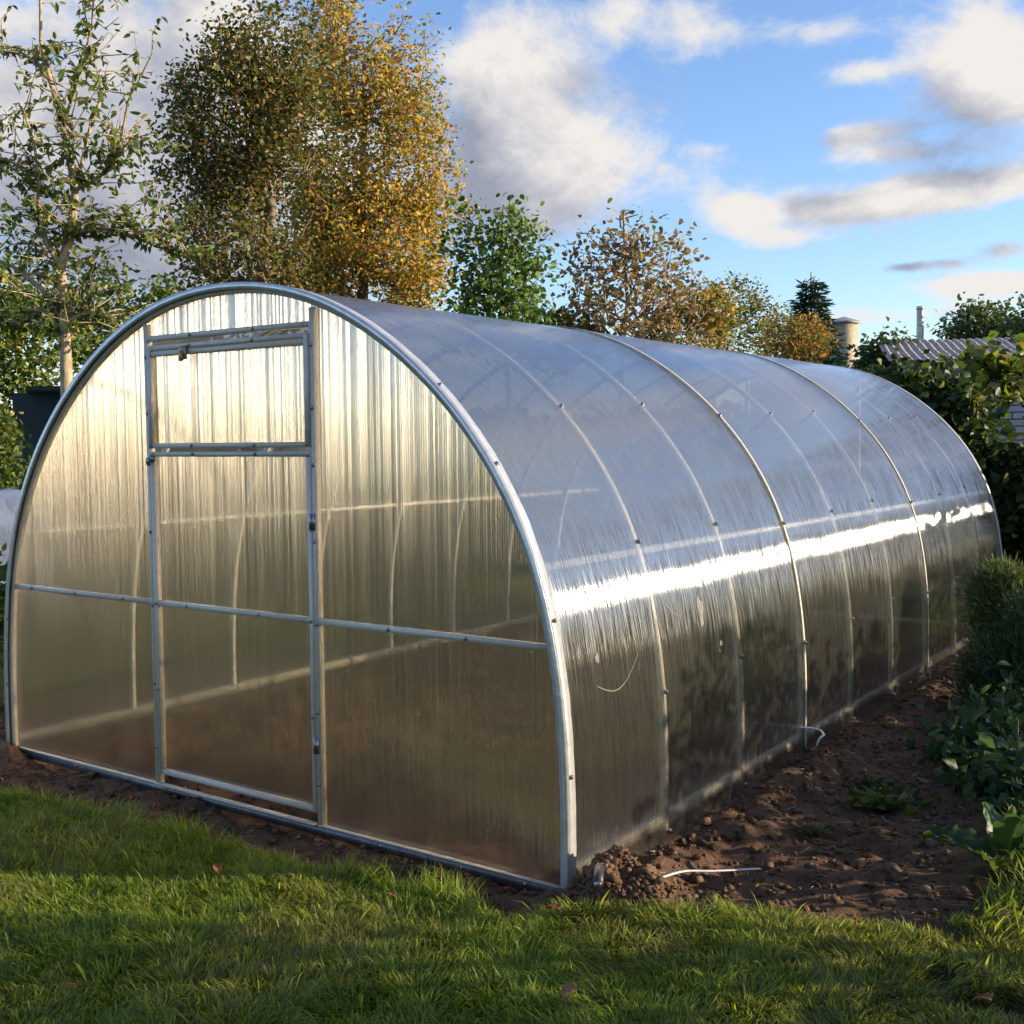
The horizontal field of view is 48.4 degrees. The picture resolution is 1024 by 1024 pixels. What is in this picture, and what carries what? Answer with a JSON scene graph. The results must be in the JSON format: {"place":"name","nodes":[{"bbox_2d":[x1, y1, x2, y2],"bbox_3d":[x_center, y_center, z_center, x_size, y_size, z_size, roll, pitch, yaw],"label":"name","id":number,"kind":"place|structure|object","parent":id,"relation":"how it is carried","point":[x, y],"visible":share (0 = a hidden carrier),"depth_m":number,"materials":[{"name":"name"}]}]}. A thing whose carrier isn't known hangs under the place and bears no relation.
{"place":"outdoors","nodes":[
{"label":"outdoors","id":0,"kind":"place"},
{"bbox_2d":[0,636,1023,1023],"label":"lawn grass","id":1,"kind":"structure","parent":0,"point":[212,944],"depth_m":3.03,"materials":[{"name":"green plant"}]},
{"bbox_2d":[56,982,75,994],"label":"fallen leaf","id":2,"kind":"object","parent":1,"relation":"on","point":[66,985],"visible":1,"depth_m":2.77,"materials":[{"name":"plant"}]},
{"bbox_2d":[213,862,221,873],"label":"fallen leaf","id":3,"kind":"object","parent":1,"relation":"on","point":[217,867],"visible":1,"depth_m":3.54,"materials":[{"name":"brown plant"}]},
{"bbox_2d":[386,891,395,896],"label":"fallen leaf","id":4,"kind":"object","parent":1,"relation":"on","point":[393,893],"visible":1,"depth_m":3.30,"materials":[{"name":"brown plant"}]},
{"bbox_2d":[546,902,560,910],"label":"fallen leaf","id":5,"kind":"object","parent":1,"relation":"on","point":[557,905],"visible":1,"depth_m":3.18,"materials":[{"name":"brown plant"}]},
{"bbox_2d":[561,981,577,999],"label":"fallen leaf","id":6,"kind":"object","parent":1,"relation":"on","point":[568,988],"visible":1,"depth_m":2.70,"materials":[{"name":"plant"}]},
{"bbox_2d":[843,912,859,924],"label":"fallen leaf","id":7,"kind":"object","parent":1,"relation":"on","point":[853,918],"visible":1,"depth_m":3.12,"materials":[{"name":"brown plant"}]},
{"bbox_2d":[976,992,991,1001],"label":"fallen leaf","id":8,"kind":"object","parent":1,"relation":"on","point":[986,995],"visible":1,"depth_m":2.69,"materials":[{"name":"brown plant"}]},
{"bbox_2d":[1000,909,1012,916],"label":"fallen leaf","id":9,"kind":"object","parent":1,"relation":"on","point":[1006,911],"visible":0.94,"depth_m":3.17,"materials":[{"name":"plant"}]},
{"bbox_2d":[0,467,1023,1023],"bbox_3d":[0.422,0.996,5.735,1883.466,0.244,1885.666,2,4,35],"label":"ground","id":10,"kind":"structure","parent":0,"point":[454,813],"depth_m":4.61,"materials":[{"name":"brown soil"}]},
{"bbox_2d":[0,543,7,704],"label":"garden shrub","id":11,"kind":"object","parent":10,"relation":"on","point":[3,572],"visible":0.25,"depth_m":6.01,"materials":[{"name":"green plant"}]},
{"bbox_2d":[0,488,20,584],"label":"film tunnel","id":12,"kind":"structure","parent":10,"relation":"on","point":[9,498],"depth_m":6.59,"materials":[{"name":"plastic"}]},
{"bbox_2d":[0,402,33,489],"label":"garden shrub","id":13,"kind":"object","parent":10,"relation":"on","point":[10,449],"visible":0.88,"depth_m":8.23,"materials":[{"name":"green plant"}]},
{"bbox_2d":[12,386,59,489],"bbox_3d":[-3.088,-0.108,9.570,1.680,1.844,1.180,0,4,0],"label":"dark cabin","id":14,"kind":"object","parent":10,"relation":"on","point":[36,405],"visible":0.14,"depth_m":8.97,"materials":[{"name":"black paint"}]},
{"bbox_2d":[0,243,94,424],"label":"garden shrub","id":15,"kind":"object","parent":10,"relation":"on","point":[14,342],"visible":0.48,"depth_m":9.38,"materials":[{"name":"green plant"}]},
{"bbox_2d":[48,245,194,375],"bbox_3d":[-3.545,-0.830,10.543,1.443,3.227,1.066,0,4,15],"label":"garden shrub","id":16,"kind":"object","parent":10,"relation":"on","point":[158,292],"visible":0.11,"depth_m":10.37,"materials":[{"name":"green plant"}]},
{"bbox_2d":[0,0,258,398],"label":"young tree","id":17,"kind":"object","parent":10,"relation":"on","point":[63,319],"visible":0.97,"depth_m":7.80,"materials":[{"name":"green plant"}]},
{"bbox_2d":[133,0,364,296],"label":"broadleaf tree","id":18,"kind":"object","parent":10,"relation":"on","point":[250,171],"visible":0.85,"depth_m":10.85,"materials":[{"name":"green plant"}]},
{"bbox_2d":[252,0,481,310],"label":"broadleaf tree","id":19,"kind":"object","parent":10,"relation":"on","point":[364,249],"visible":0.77,"depth_m":13.09,"materials":[{"name":"yellow plant"}]},
{"bbox_2d":[0,647,983,922],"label":"plant debris","id":20,"kind":"object","parent":10,"relation":"on","point":[730,807],"visible":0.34,"depth_m":4.13,"materials":[{"name":"brown plant"}]},
{"bbox_2d":[0,626,999,942],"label":"soil clods","id":21,"kind":"object","parent":10,"relation":"on","point":[610,860],"visible":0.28,"depth_m":4.16,"materials":[{"name":"brown soil"}]},
{"bbox_2d":[425,192,574,324],"bbox_3d":[-0.172,-1.231,11.493,1.404,3.930,1.370,2,4,35],"label":"young maple","id":22,"kind":"object","parent":10,"relation":"on","point":[494,273],"visible":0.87,"depth_m":11.24,"materials":[{"name":"green plant"}]},
{"bbox_2d":[4,282,1002,891],"bbox_3d":[0.620,0.037,6.660,3.039,2.089,5.890,2,4,35],"label":"greenhouse","id":23,"kind":"object","parent":10,"relation":"on","point":[720,576],"visible":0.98,"depth_m":5.24,"materials":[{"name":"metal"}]},
{"bbox_2d":[146,332,310,447],"bbox_3d":[-1.074,-0.439,4.239,0.887,0.401,0.042,2,4,35],"label":"vent window","id":24,"kind":"structure","parent":23,"relation":"in","point":[182,350],"depth_m":4.22,"materials":[{"name":"metal"}]},
{"bbox_2d":[146,451,318,812],"bbox_3d":[-1.062,0.419,4.293,0.914,1.294,0.042,2,4,35],"label":"door","id":25,"kind":"structure","parent":23,"relation":"in","point":[152,460],"depth_m":4.34,"materials":[{"name":"metal"}]},
{"bbox_2d":[520,302,614,333],"bbox_3d":[0.549,-0.904,12.985,1.365,3.006,1.388,2,4,35],"label":"garden shrub","id":26,"kind":"object","parent":10,"relation":"on","point":[564,317],"visible":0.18,"depth_m":12.58,"materials":[{"name":"green plant"}]},
{"bbox_2d":[592,863,604,888],"bbox_3d":[0.247,1.041,3.252,0.030,0.043,0.099,0,4,8],"label":"pipe stub","id":27,"kind":"object","parent":10,"relation":"on","point":[598,875],"visible":1,"depth_m":3.23,"materials":[{"name":"silver metal"}]},
{"bbox_2d":[546,198,732,347],"bbox_3d":[1.339,-1.354,12.358,1.891,4.042,1.743,2,4,35],"label":"bare topped tree","id":28,"kind":"object","parent":10,"relation":"on","point":[624,251],"visible":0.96,"depth_m":12.27,"materials":[{"name":"brown plant"}]},
{"bbox_2d":[627,271,746,349],"bbox_3d":[2.057,-1.143,13.443,1.414,3.401,1.214,0,4,4],"label":"garden shrub","id":29,"kind":"object","parent":10,"relation":"on","point":[723,317],"visible":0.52,"depth_m":13.24,"materials":[{"name":"yellow plant"}]},
{"bbox_2d":[661,868,761,877],"bbox_3d":[0.625,1.149,3.638,0.410,0.050,0.047,-2,4,-28],"label":"plastic strip","id":30,"kind":"object","parent":10,"relation":"on","point":[692,870],"visible":0.93,"depth_m":3.64,"materials":[{"name":"white plastic"}]},
{"bbox_2d":[697,270,795,356],"bbox_3d":[3.217,-1.490,15.969,1.339,3.764,1.345,2,4,35],"label":"garden shrub","id":31,"kind":"object","parent":10,"relation":"on","point":[755,308],"visible":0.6,"depth_m":15.80,"materials":[{"name":"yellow plant"}]},
{"bbox_2d":[744,307,842,363],"bbox_3d":[4.415,-1.474,17.971,1.491,3.466,1.337,2,4,35],"label":"garden shrub","id":32,"kind":"object","parent":10,"relation":"on","point":[816,347],"visible":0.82,"depth_m":17.67,"materials":[{"name":"orange plant"}]},
{"bbox_2d":[776,272,850,380],"bbox_3d":[6.169,-2.558,23.956,3.219,4.912,3.154,2,4,35],"label":"spruce","id":33,"kind":"object","parent":10,"relation":"on","point":[806,304],"visible":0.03,"depth_m":23.63,"materials":[{"name":"green plant"}]},
{"bbox_2d":[802,727,824,745],"bbox_3d":[1.299,0.986,5.016,0.151,0.069,0.053,2,4,35],"label":"plastic strip","id":34,"kind":"object","parent":10,"relation":"on","point":[821,736],"visible":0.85,"depth_m":4.99,"materials":[{"name":"white plastic"}]},
{"bbox_2d":[798,822,839,837],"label":"weed","id":35,"kind":"object","parent":10,"relation":"on","point":[814,831],"visible":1,"depth_m":4.13,"materials":[{"name":"green plant"}]},
{"bbox_2d":[841,785,911,809],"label":"weed","id":36,"kind":"object","parent":10,"relation":"on","point":[886,796],"visible":0.63,"depth_m":4.36,"materials":[{"name":"green plant"}]},
{"bbox_2d":[854,775,905,790],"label":"weed","id":37,"kind":"object","parent":10,"relation":"on","point":[868,783],"visible":0.73,"depth_m":4.62,"materials":[{"name":"green plant"}]},
{"bbox_2d":[832,316,928,373],"bbox_3d":[4.522,-0.937,13.991,1.137,2.881,1.077,-2,4,-23],"label":"garden shrub","id":38,"kind":"object","parent":10,"relation":"on","point":[871,356],"visible":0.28,"depth_m":13.78,"materials":[{"name":"green plant"}]},
{"bbox_2d":[858,783,938,814],"bbox_3d":[1.488,1.112,4.366,0.269,0.084,0.266,2,4,35],"label":"weed","id":39,"kind":"object","parent":10,"relation":"on","point":[873,794],"visible":0.82,"depth_m":4.36,"materials":[{"name":"green plant"}]},
{"bbox_2d":[842,342,999,449],"bbox_3d":[3.275,-0.302,9.472,1.414,2.190,1.504,2,4,35],"label":"climbing vine","id":40,"kind":"object","parent":10,"relation":"on","point":[893,373],"visible":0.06,"depth_m":9.39,"materials":[{"name":"green plant"}]},
{"bbox_2d":[926,312,963,340],"bbox_3d":[7.859,-1.732,20.494,0.816,3.675,0.867,2,4,35],"label":"sapling","id":41,"kind":"object","parent":10,"relation":"on","point":[938,323],"visible":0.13,"depth_m":20.28,"materials":[{"name":"green plant"}]},
{"bbox_2d":[879,337,1023,444],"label":"brick shed","id":42,"kind":"structure","parent":10,"relation":"on","point":[948,348],"depth_m":12.86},
{"bbox_2d":[916,306,924,340],"bbox_3d":[6.772,-1.626,18.939,0.128,3.556,0.128,2,4,35],"label":"flue pipe","id":43,"kind":"object","parent":42,"relation":"attached to","point":[920,321],"visible":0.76,"depth_m":18.80,"materials":[{"name":"metal"}]},
{"bbox_2d":[907,360,1023,546],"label":"climbing vine","id":44,"kind":"object","parent":10,"relation":"on","point":[964,409],"visible":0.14,"depth_m":8.93,"materials":[{"name":"green plant"}]},
{"bbox_2d":[907,690,1023,775],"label":"border plant","id":45,"kind":"object","parent":10,"relation":"on","point":[966,727],"visible":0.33,"depth_m":4.84,"materials":[{"name":"green plant"}]},
{"bbox_2d":[917,712,1023,812],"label":"border plant","id":46,"kind":"object","parent":10,"relation":"on","point":[1000,775],"visible":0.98,"depth_m":4.35,"materials":[{"name":"green plant"}]},
{"bbox_2d":[917,660,1023,735],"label":"border plant","id":47,"kind":"object","parent":10,"relation":"on","point":[1009,696],"visible":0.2,"depth_m":5.27,"materials":[{"name":"green plant"}]},
{"bbox_2d":[923,801,1023,876],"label":"horseradish plant","id":48,"kind":"object","parent":10,"relation":"on","point":[1006,833],"visible":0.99,"depth_m":3.58,"materials":[{"name":"green plant"}]},
{"bbox_2d":[934,291,1022,339],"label":"leafy tree","id":49,"kind":"object","parent":10,"relation":"on","point":[982,321],"visible":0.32,"depth_m":18.68,"materials":[{"name":"green plant"}]},
{"bbox_2d":[940,329,1023,444],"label":"climbing vine","id":50,"kind":"object","parent":10,"relation":"on","point":[996,367],"visible":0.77,"depth_m":10.37,"materials":[{"name":"green plant"}]},
{"bbox_2d":[943,579,1023,705],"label":"juniper","id":51,"kind":"object","parent":10,"relation":"on","point":[1009,648],"visible":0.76,"depth_m":5.72,"materials":[{"name":"green plant"}]},
{"bbox_2d":[952,552,1023,671],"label":"juniper","id":52,"kind":"object","parent":10,"relation":"on","point":[984,595],"visible":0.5,"depth_m":6.29,"materials":[{"name":"green plant"}]},
{"bbox_2d":[968,682,1023,741],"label":"border plant","id":53,"kind":"object","parent":10,"relation":"on","point":[986,687],"visible":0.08,"depth_m":5.09,"materials":[{"name":"green plant"}]},
{"bbox_2d":[978,433,1023,568],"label":"climbing vine","id":54,"kind":"object","parent":10,"relation":"on","point":[1010,530],"visible":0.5,"depth_m":8.40,"materials":[{"name":"green plant"}]},
{"bbox_2d":[990,291,1023,338],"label":"leafy tree","id":55,"kind":"object","parent":10,"relation":"on","point":[1017,324],"visible":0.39,"depth_m":17.84,"materials":[{"name":"green plant"}]},
{"bbox_2d":[0,0,1023,411],"label":"sky","id":56,"kind":"structure","parent":0,"point":[874,149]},
{"bbox_2d":[832,317,862,369],"bbox_3d":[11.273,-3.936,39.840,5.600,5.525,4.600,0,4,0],"label":"chimney","id":57,"kind":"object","parent":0,"point":[847,326],"depth_m":38.31,"materials":[{"name":"paint"}]}
]}

